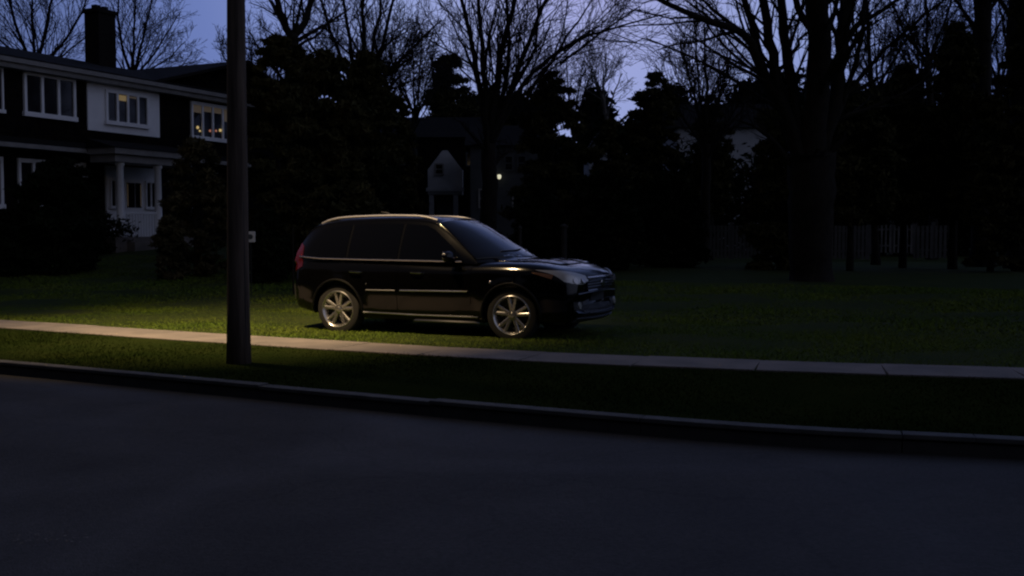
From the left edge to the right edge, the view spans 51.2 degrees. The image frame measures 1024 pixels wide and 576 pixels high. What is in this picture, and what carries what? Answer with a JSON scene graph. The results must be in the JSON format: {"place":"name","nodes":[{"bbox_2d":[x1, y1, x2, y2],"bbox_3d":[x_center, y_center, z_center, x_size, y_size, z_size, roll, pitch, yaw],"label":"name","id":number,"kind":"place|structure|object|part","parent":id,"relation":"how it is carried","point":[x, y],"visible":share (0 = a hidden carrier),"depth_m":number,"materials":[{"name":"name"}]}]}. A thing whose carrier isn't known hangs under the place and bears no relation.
{"place":"outdoors","nodes":[
{"label":"outdoors","id":0,"kind":"place"},
{"bbox_2d":[0,0,1006,142],"label":"sky","id":1,"kind":"structure","parent":0,"point":[211,13],"materials":[{"name":"blue"}]},
{"bbox_2d":[0,374,1023,575],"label":"road","id":2,"kind":"structure","parent":0,"point":[133,481],"depth_m":6.25,"materials":[{"name":"grey asphalt"}]},
{"bbox_2d":[0,365,1023,458],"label":"kerb","id":3,"kind":"structure","parent":2,"relation":"on","point":[976,449],"depth_m":8.53,"materials":[{"name":"concrete"}]},
{"bbox_2d":[0,360,1023,444],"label":"kerb coping","id":4,"kind":"object","parent":3,"relation":"on","point":[933,436],"visible":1,"depth_m":8.56,"materials":[{"name":"grey concrete"}]},
{"bbox_2d":[0,242,1023,437],"bbox_3d":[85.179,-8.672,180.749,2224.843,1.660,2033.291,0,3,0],"label":"lawn","id":5,"kind":"structure","parent":0,"point":[918,272],"depth_m":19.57,"materials":[{"name":"green plant"}]},
{"bbox_2d":[0,0,99,58],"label":"bare tree","id":6,"kind":"object","parent":5,"relation":"on","point":[44,40],"visible":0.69,"depth_m":50.94,"materials":[{"name":"brown plant"}]},
{"bbox_2d":[3,155,117,275],"bbox_3d":[-12.557,-1.969,29.790,2.807,3.535,3.090,0,3,0],"label":"bush","id":7,"kind":"object","parent":5,"relation":"on","point":[59,235],"visible":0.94,"depth_m":29.32,"materials":[{"name":"green plant"}]},
{"bbox_2d":[2,215,140,260],"bbox_3d":[-14.745,-1.423,33.793,2.684,1.859,7.668,2,4,32],"label":"hedge","id":8,"kind":"object","parent":5,"relation":"on","point":[110,223],"visible":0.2,"depth_m":35.47,"materials":[{"name":"green plant"}]},
{"bbox_2d":[0,4,280,252],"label":"house","id":9,"kind":"structure","parent":5,"relation":"on","point":[120,133],"depth_m":37.64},
{"bbox_2d":[0,68,5,113],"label":"window","id":10,"kind":"structure","parent":9,"relation":"in","point":[2,110],"depth_m":33.50,"materials":[{"name":"white paint"}]},
{"bbox_2d":[0,157,5,208],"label":"window","id":11,"kind":"structure","parent":9,"relation":"in","point":[2,205],"depth_m":33.86,"materials":[{"name":"white paint"}]},
{"bbox_2d":[17,158,44,206],"bbox_3d":[-15.636,-3.389,34.992,0.115,1.650,1.284,1,3,25],"label":"window","id":12,"kind":"structure","parent":9,"relation":"in","point":[24,165],"depth_m":34.68,"materials":[{"name":"white paint"}]},
{"bbox_2d":[22,71,77,121],"bbox_3d":[-15.181,-6.294,35.196,0.115,1.450,2.166,1,3,25],"label":"window","id":13,"kind":"structure","parent":9,"relation":"in","point":[44,96],"depth_m":35.16,"materials":[{"name":"white paint"}]},
{"bbox_2d":[73,162,87,177],"bbox_3d":[-14.818,-4.054,36.697,0.115,0.500,0.569,1,3,25],"label":"window","id":14,"kind":"structure","parent":9,"relation":"in","point":[84,164],"depth_m":36.75,"materials":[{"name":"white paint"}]},
{"bbox_2d":[109,179,116,208],"bbox_3d":[-14.095,-3.351,38.093,0.115,1.050,0.600,1,3,25],"label":"side window","id":15,"kind":"structure","parent":9,"relation":"in","point":[112,182],"depth_m":37.97,"materials":[{"name":"white paint"}]},
{"bbox_2d":[104,88,150,128],"bbox_3d":[-13.715,-6.381,38.193,0.115,1.230,2.114,1,3,25],"label":"window","id":16,"kind":"structure","parent":9,"relation":"in","point":[122,108],"depth_m":38.14,"materials":[{"name":"white paint"}]},
{"bbox_2d":[124,180,143,235],"bbox_3d":[-13.751,-2.898,38.906,0.068,2.040,0.900,1,3,25],"label":"door","id":17,"kind":"structure","parent":9,"relation":"in","point":[133,189],"depth_m":38.88,"materials":[{"name":"white paint"}]},
{"bbox_2d":[144,181,153,209],"bbox_3d":[-13.371,-3.432,39.629,0.115,1.050,0.600,1,3,25],"label":"side window","id":18,"kind":"structure","parent":9,"relation":"in","point":[149,185],"depth_m":39.58,"materials":[{"name":"white paint"}]},
{"bbox_2d":[190,101,226,142],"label":"window","id":19,"kind":"structure","parent":9,"relation":"in","point":[208,121],"depth_m":42.12,"materials":[{"name":"white paint"}]},
{"bbox_2d":[98,0,207,69],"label":"bare tree","id":20,"kind":"object","parent":5,"relation":"on","point":[146,29],"visible":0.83,"depth_m":54.05,"materials":[{"name":"brown plant"}]},
{"bbox_2d":[148,213,190,279],"bbox_3d":[-8.632,-0.990,26.983,1.093,1.837,1.051,0,3,0],"label":"shrub","id":21,"kind":"object","parent":5,"relation":"on","point":[172,240],"visible":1,"depth_m":26.82,"materials":[{"name":"green plant"}]},
{"bbox_2d":[156,136,226,275],"bbox_3d":[-8.231,-2.091,28.006,2.111,3.796,1.984,0,3,0],"label":"shrub","id":22,"kind":"object","parent":5,"relation":"on","point":[192,151],"visible":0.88,"depth_m":27.72,"materials":[{"name":"green plant"}]},
{"bbox_2d":[249,231,254,294],"bbox_3d":[-5.619,-0.482,23.016,0.210,1.467,0.044,0,3,0],"label":"yard sign","id":23,"kind":"object","parent":5,"relation":"on","point":[251,236],"visible":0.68,"depth_m":22.97,"materials":[{"name":"white"}]},
{"bbox_2d":[201,0,321,79],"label":"bare tree","id":24,"kind":"object","parent":5,"relation":"on","point":[248,47],"visible":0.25,"depth_m":59.39,"materials":[{"name":"brown plant"}]},
{"bbox_2d":[246,33,323,271],"bbox_3d":[-6.348,-3.602,28.807,2.460,6.633,2.507,0,3,0],"label":"evergreen tree","id":25,"kind":"object","parent":5,"relation":"on","point":[268,173],"visible":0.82,"depth_m":28.46,"materials":[{"name":"green plant"}]},
{"bbox_2d":[225,0,357,80],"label":"bare tree","id":26,"kind":"object","parent":5,"relation":"on","point":[294,33],"visible":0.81,"depth_m":33.52,"materials":[{"name":"brown plant"}]},
{"bbox_2d":[271,43,323,189],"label":"evergreen tree","id":27,"kind":"object","parent":5,"relation":"on","point":[300,54],"visible":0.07,"depth_m":32.48,"materials":[{"name":"green plant"}]},
{"bbox_2d":[274,47,388,226],"bbox_3d":[-5.302,-3.637,30.758,3.484,6.529,3.294,3,4,45],"label":"evergreen tree","id":28,"kind":"object","parent":5,"relation":"on","point":[332,146],"visible":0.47,"depth_m":30.18,"materials":[{"name":"green plant"}]},
{"bbox_2d":[285,178,386,253],"bbox_3d":[-4.322,-1.303,26.906,2.705,2.941,2.782,-1,3,-25],"label":"shrub","id":29,"kind":"object","parent":5,"relation":"on","point":[353,198],"visible":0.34,"depth_m":26.47,"materials":[{"name":"green plant"}]},
{"bbox_2d":[262,0,475,100],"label":"bare tree","id":30,"kind":"object","parent":5,"relation":"on","point":[395,65],"visible":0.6,"depth_m":43.28,"materials":[{"name":"brown plant"}]},
{"bbox_2d":[341,50,412,213],"bbox_3d":[-4.814,-4.248,34.787,3.178,7.082,3.239,0,3,0],"label":"evergreen tree","id":31,"kind":"object","parent":5,"relation":"on","point":[365,81],"visible":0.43,"depth_m":34.22,"materials":[{"name":"green plant"}]},
{"bbox_2d":[317,0,443,166],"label":"bare tree","id":32,"kind":"object","parent":5,"relation":"on","point":[382,30],"visible":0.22,"depth_m":63.05,"materials":[{"name":"brown plant"}]},
{"bbox_2d":[381,98,429,214],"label":"evergreen tree","id":33,"kind":"object","parent":5,"relation":"on","point":[404,130],"visible":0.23,"depth_m":36.61,"materials":[{"name":"green plant"}]},
{"bbox_2d":[351,4,468,210],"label":"bare tree","id":34,"kind":"object","parent":5,"relation":"on","point":[417,108],"visible":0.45,"depth_m":61.52,"materials":[{"name":"brown plant"}]},
{"bbox_2d":[380,117,481,217],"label":"house","id":35,"kind":"structure","parent":5,"relation":"on","point":[443,188],"depth_m":65.63,"materials":[{"name":"grey"}]},
{"bbox_2d":[434,163,443,174],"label":"window","id":36,"kind":"structure","parent":35,"relation":"in","point":[438,167],"depth_m":64.16,"materials":[{"name":"glass"}]},
{"bbox_2d":[466,152,469,165],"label":"window","id":37,"kind":"structure","parent":35,"relation":"in","point":[467,154],"depth_m":65.65,"materials":[{"name":"grey glass"}]},
{"bbox_2d":[421,52,478,116],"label":"evergreen tree","id":38,"kind":"object","parent":5,"relation":"on","point":[446,106],"visible":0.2,"depth_m":78.46,"materials":[{"name":"green plant"}]},
{"bbox_2d":[295,212,616,338],"bbox_3d":[-0.876,-0.241,15.879,4.803,1.811,2.292,1,3,25],"label":"parked car","id":39,"kind":"object","parent":5,"relation":"on","point":[352,272],"visible":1,"depth_m":15.12,"materials":[{"name":"black paint"}]},
{"bbox_3d":[-2.754,-0.680,15.869,0.803,0.499,0.229,1,3,25],"label":"quarter window","id":40,"kind":"part","parent":39,"relation":"part of","materials":[{"name":"black glass"}]},
{"bbox_3d":[-2.041,-0.319,15.507,0.994,1.227,0.340,1,3,25],"label":"rear door","id":41,"kind":"part","parent":39,"relation":"part of","materials":[{"name":"black paint"}]},
{"bbox_3d":[-1.046,-0.292,15.050,1.157,1.220,0.328,1,3,25],"label":"front door","id":42,"kind":"part","parent":39,"relation":"part of","materials":[{"name":"black paint"}]},
{"bbox_2d":[464,126,540,236],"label":"house","id":43,"kind":"structure","parent":5,"relation":"on","point":[509,164],"depth_m":57.78,"materials":[{"name":"grey"}]},
{"bbox_2d":[478,189,481,207],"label":"window","id":44,"kind":"structure","parent":43,"relation":"in","point":[479,190],"depth_m":57.76,"materials":[{"name":"glass"}]},
{"bbox_2d":[504,155,513,170],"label":"window","id":45,"kind":"structure","parent":43,"relation":"in","point":[508,159],"depth_m":57.68,"materials":[{"name":"grey glass"}]},
{"bbox_2d":[517,155,525,170],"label":"window","id":46,"kind":"structure","parent":43,"relation":"in","point":[521,159],"depth_m":57.69,"materials":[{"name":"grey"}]},
{"bbox_2d":[456,18,585,125],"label":"bare tree","id":47,"kind":"object","parent":5,"relation":"on","point":[518,109],"visible":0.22,"depth_m":67.41,"materials":[{"name":"brown plant"}]},
{"bbox_2d":[497,70,591,248],"bbox_3d":[1.510,-4.434,39.895,3.572,7.356,3.264,-3,4,-44],"label":"evergreen tree","id":48,"kind":"object","parent":5,"relation":"on","point":[561,110],"visible":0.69,"depth_m":39.36,"materials":[{"name":"green plant"}]},
{"bbox_2d":[376,0,725,230],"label":"bare tree","id":49,"kind":"object","parent":5,"relation":"on","point":[495,114],"visible":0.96,"depth_m":37.52,"materials":[{"name":"brown plant"}]},
{"bbox_2d":[560,224,567,257],"bbox_3d":[1.553,-1.106,31.986,0.261,1.642,0.261,0,3,0],"label":"post","id":50,"kind":"object","parent":5,"relation":"on","point":[563,240],"visible":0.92,"depth_m":31.90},
{"bbox_2d":[520,21,632,218],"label":"bare tree","id":51,"kind":"object","parent":5,"relation":"on","point":[585,95],"visible":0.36,"depth_m":68.96,"materials":[{"name":"brown plant"}]},
{"bbox_2d":[547,19,638,160],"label":"bare tree","id":52,"kind":"object","parent":5,"relation":"on","point":[602,94],"visible":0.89,"depth_m":45.34,"materials":[{"name":"brown plant"}]},
{"bbox_2d":[584,132,607,175],"bbox_3d":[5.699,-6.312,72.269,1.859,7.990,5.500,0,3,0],"label":"house","id":53,"kind":"structure","parent":5,"relation":"on","point":[588,166],"depth_m":70.18,"materials":[{"name":"grey"}]},
{"bbox_2d":[576,117,639,253],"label":"evergreen tree","id":54,"kind":"object","parent":5,"relation":"on","point":[605,141],"visible":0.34,"depth_m":39.45,"materials":[{"name":"green plant"}]},
{"bbox_2d":[625,70,689,253],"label":"evergreen tree","id":55,"kind":"object","parent":5,"relation":"on","point":[654,111],"visible":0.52,"depth_m":40.42,"materials":[{"name":"green plant"}]},
{"bbox_2d":[309,64,1009,241],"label":"woods","id":56,"kind":"object","parent":5,"relation":"on","point":[632,151],"visible":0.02,"depth_m":100.28,"materials":[{"name":"green plant"}]},
{"bbox_2d":[634,22,754,103],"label":"bare tree","id":57,"kind":"object","parent":5,"relation":"on","point":[682,78],"visible":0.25,"depth_m":69.46,"materials":[{"name":"brown plant"}]},
{"bbox_2d":[653,0,768,260],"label":"bare tree","id":58,"kind":"object","parent":5,"relation":"on","point":[705,144],"visible":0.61,"depth_m":41.64,"materials":[{"name":"brown plant"}]},
{"bbox_2d":[685,93,736,259],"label":"evergreen tree","id":59,"kind":"object","parent":5,"relation":"on","point":[722,165],"visible":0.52,"depth_m":43.44,"materials":[{"name":"green plant"}]},
{"bbox_2d":[659,104,801,249],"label":"house","id":60,"kind":"structure","parent":5,"relation":"on","point":[738,137],"depth_m":59.67,"materials":[{"name":"grey"}]},
{"bbox_2d":[737,87,802,269],"bbox_3d":[8.300,-3.306,32.783,2.521,5.783,2.688,0,3,0],"label":"evergreen tree","id":61,"kind":"object","parent":5,"relation":"on","point":[767,239],"visible":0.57,"depth_m":32.34,"materials":[{"name":"green plant"}]},
{"bbox_2d":[559,0,999,281],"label":"bare tree","id":62,"kind":"object","parent":5,"relation":"on","point":[809,157],"visible":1,"depth_m":26.50,"materials":[{"name":"brown plant"}]},
{"bbox_2d":[696,222,869,259],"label":"fence","id":63,"kind":"object","parent":5,"relation":"on","point":[733,232],"visible":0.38,"depth_m":43.61,"materials":[{"name":"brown wood"}]},
{"bbox_2d":[831,80,907,270],"bbox_3d":[10.057,-3.284,31.750,3.122,5.854,2.851,-1,3,-12],"label":"evergreen tree","id":64,"kind":"object","parent":5,"relation":"on","point":[873,160],"visible":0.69,"depth_m":31.08,"materials":[{"name":"green plant"}]},
{"bbox_2d":[831,0,937,95],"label":"bare tree","id":65,"kind":"object","parent":5,"relation":"on","point":[876,67],"visible":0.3,"depth_m":61.08,"materials":[{"name":"brown plant"}]},
{"bbox_2d":[833,0,946,264],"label":"bare tree","id":66,"kind":"object","parent":5,"relation":"on","point":[875,254],"visible":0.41,"depth_m":37.54,"materials":[{"name":"brown plant"}]},
{"bbox_2d":[868,221,914,254],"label":"fence","id":67,"kind":"object","parent":5,"relation":"on","point":[891,229],"visible":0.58,"depth_m":42.83,"materials":[{"name":"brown wood"}]},
{"bbox_2d":[853,62,951,267],"bbox_3d":[12.566,-3.818,33.859,2.743,6.693,2.848,-2,4,-32],"label":"evergreen tree","id":68,"kind":"object","parent":5,"relation":"on","point":[922,146],"visible":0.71,"depth_m":33.22,"materials":[{"name":"green plant"}]},
{"bbox_2d":[858,0,993,223],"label":"bare tree","id":69,"kind":"object","parent":5,"relation":"on","point":[922,98],"visible":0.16,"depth_m":63.36,"materials":[{"name":"brown plant"}]},
{"bbox_2d":[913,222,948,258],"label":"fence","id":70,"kind":"object","parent":5,"relation":"on","point":[933,231],"visible":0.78,"depth_m":42.65,"materials":[{"name":"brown wood"}]},
{"bbox_2d":[872,0,993,259],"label":"bare tree","id":71,"kind":"object","parent":5,"relation":"on","point":[929,99],"visible":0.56,"depth_m":43.45,"materials":[{"name":"brown plant"}]},
{"bbox_2d":[919,20,990,268],"bbox_3d":[13.686,-4.317,32.841,2.423,7.794,2.459,0,3,0],"label":"evergreen tree","id":72,"kind":"object","parent":5,"relation":"on","point":[960,69],"visible":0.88,"depth_m":32.42,"materials":[{"name":"green plant"}]},
{"bbox_2d":[921,0,1008,266],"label":"bare tree","id":73,"kind":"object","parent":5,"relation":"on","point":[985,59],"visible":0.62,"depth_m":35.48,"materials":[{"name":"brown plant"}]},
{"bbox_2d":[938,0,1007,98],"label":"bare tree","id":74,"kind":"object","parent":5,"relation":"on","point":[996,55],"visible":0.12,"depth_m":59.32,"materials":[{"name":"brown plant"}]},
{"bbox_2d":[966,0,1023,268],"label":"bare tree","id":75,"kind":"object","parent":5,"relation":"on","point":[1011,25],"visible":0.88,"depth_m":33.54,"materials":[{"name":"brown plant"}]},
{"bbox_2d":[988,0,1023,270],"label":"evergreen tree","id":76,"kind":"object","parent":5,"relation":"on","point":[1014,57],"visible":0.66,"depth_m":30.66,"materials":[{"name":"green plant"}]},
{"bbox_2d":[0,327,1023,436],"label":"verge","id":77,"kind":"structure","parent":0,"point":[796,393],"depth_m":10.09,"materials":[{"name":"green plant"}]},
{"bbox_2d":[226,0,251,364],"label":"utility pole","id":78,"kind":"object","parent":77,"relation":"on","point":[238,345],"visible":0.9,"depth_m":11.63,"materials":[{"name":"brown wood"}]},
{"bbox_2d":[0,320,1023,379],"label":"sidewalk","id":79,"kind":"structure","parent":0,"point":[979,372],"depth_m":12.20,"materials":[{"name":"concrete"}]}
]}

